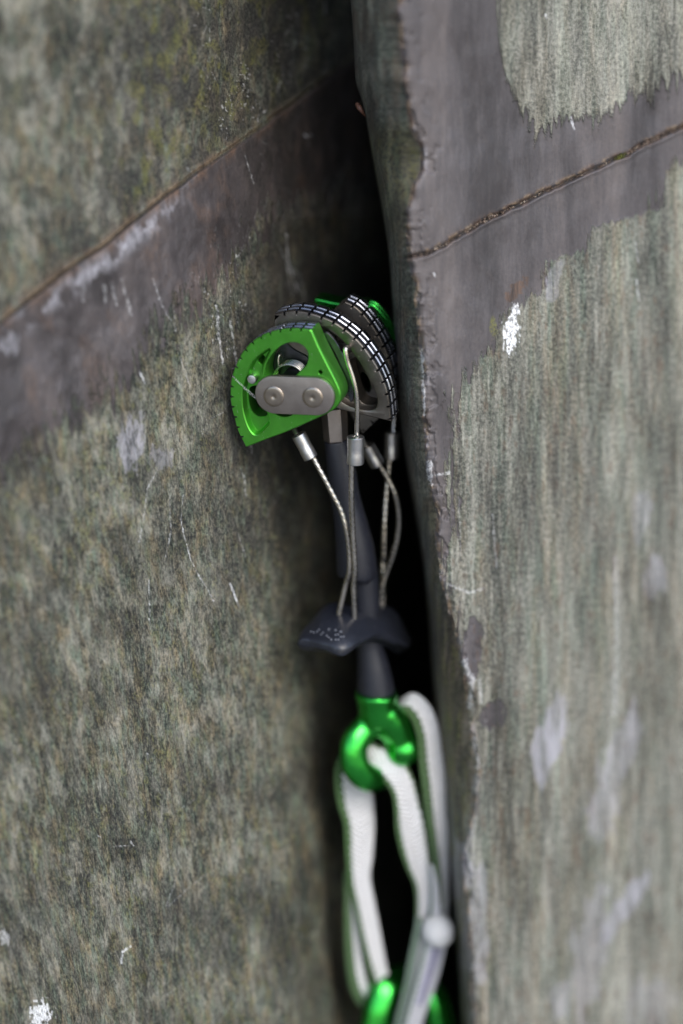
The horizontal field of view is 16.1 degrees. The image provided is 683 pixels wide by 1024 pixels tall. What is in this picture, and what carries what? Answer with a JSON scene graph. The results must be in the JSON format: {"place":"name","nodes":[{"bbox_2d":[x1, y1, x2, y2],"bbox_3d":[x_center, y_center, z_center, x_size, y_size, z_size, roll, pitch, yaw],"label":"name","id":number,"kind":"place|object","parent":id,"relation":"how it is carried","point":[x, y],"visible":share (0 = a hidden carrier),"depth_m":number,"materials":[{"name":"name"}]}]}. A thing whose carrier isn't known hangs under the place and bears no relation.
{"place":"outdoors","nodes":[
{"label":"outdoors","id":0,"kind":"place"},
{"bbox_2d":[0,0,463,1023],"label":"rock face","id":1,"kind":"object","parent":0,"point":[190,202],"visible":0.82,"depth_m":0.59},
{"bbox_2d":[230,292,418,791],"bbox_3d":[-0.001,0.010,0.619,0.044,0.133,0.039,6,22,15],"label":"climbing cam","id":2,"kind":"object","parent":1,"relation":"attached to","point":[332,361],"visible":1,"depth_m":0.60,"materials":[{"name":"metal"}]},
{"bbox_2d":[334,693,453,1023],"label":"sling","id":3,"kind":"object","parent":2,"relation":"hanging from","point":[433,934],"visible":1,"depth_m":0.65,"materials":[{"name":"white fabric"}]},
{"bbox_2d":[361,963,454,1023],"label":"carabiner","id":4,"kind":"object","parent":3,"relation":"hanging from","point":[382,995],"visible":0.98,"depth_m":0.66,"materials":[{"name":"metal"}]},
{"bbox_2d":[351,0,682,1023],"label":"rock buttress","id":5,"kind":"object","parent":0,"point":[539,350],"visible":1,"depth_m":0.61,"materials":[{"name":"stone"}]},
{"bbox_2d":[355,102,365,116],"bbox_3d":[0.005,-0.097,0.586,0.003,0.004,0.002,0,21,0],"label":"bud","id":6,"kind":"object","parent":5,"relation":"on","point":[358,106],"visible":1,"depth_m":0.58,"materials":[{"name":"brown"}]},
{"bbox_2d":[419,126,682,256],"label":"crack","id":7,"kind":"object","parent":5,"relation":"on","point":[600,166],"visible":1,"depth_m":0.59,"materials":[{"name":"brown stone"}]},
{"bbox_2d":[614,152,625,159],"bbox_3d":[0.070,-0.089,0.606,0.004,0.002,0.003,0,21,0],"label":"moss","id":8,"kind":"object","parent":5,"relation":"on","point":[621,156],"visible":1,"depth_m":0.61,"materials":[{"name":"green plant"}]}
]}

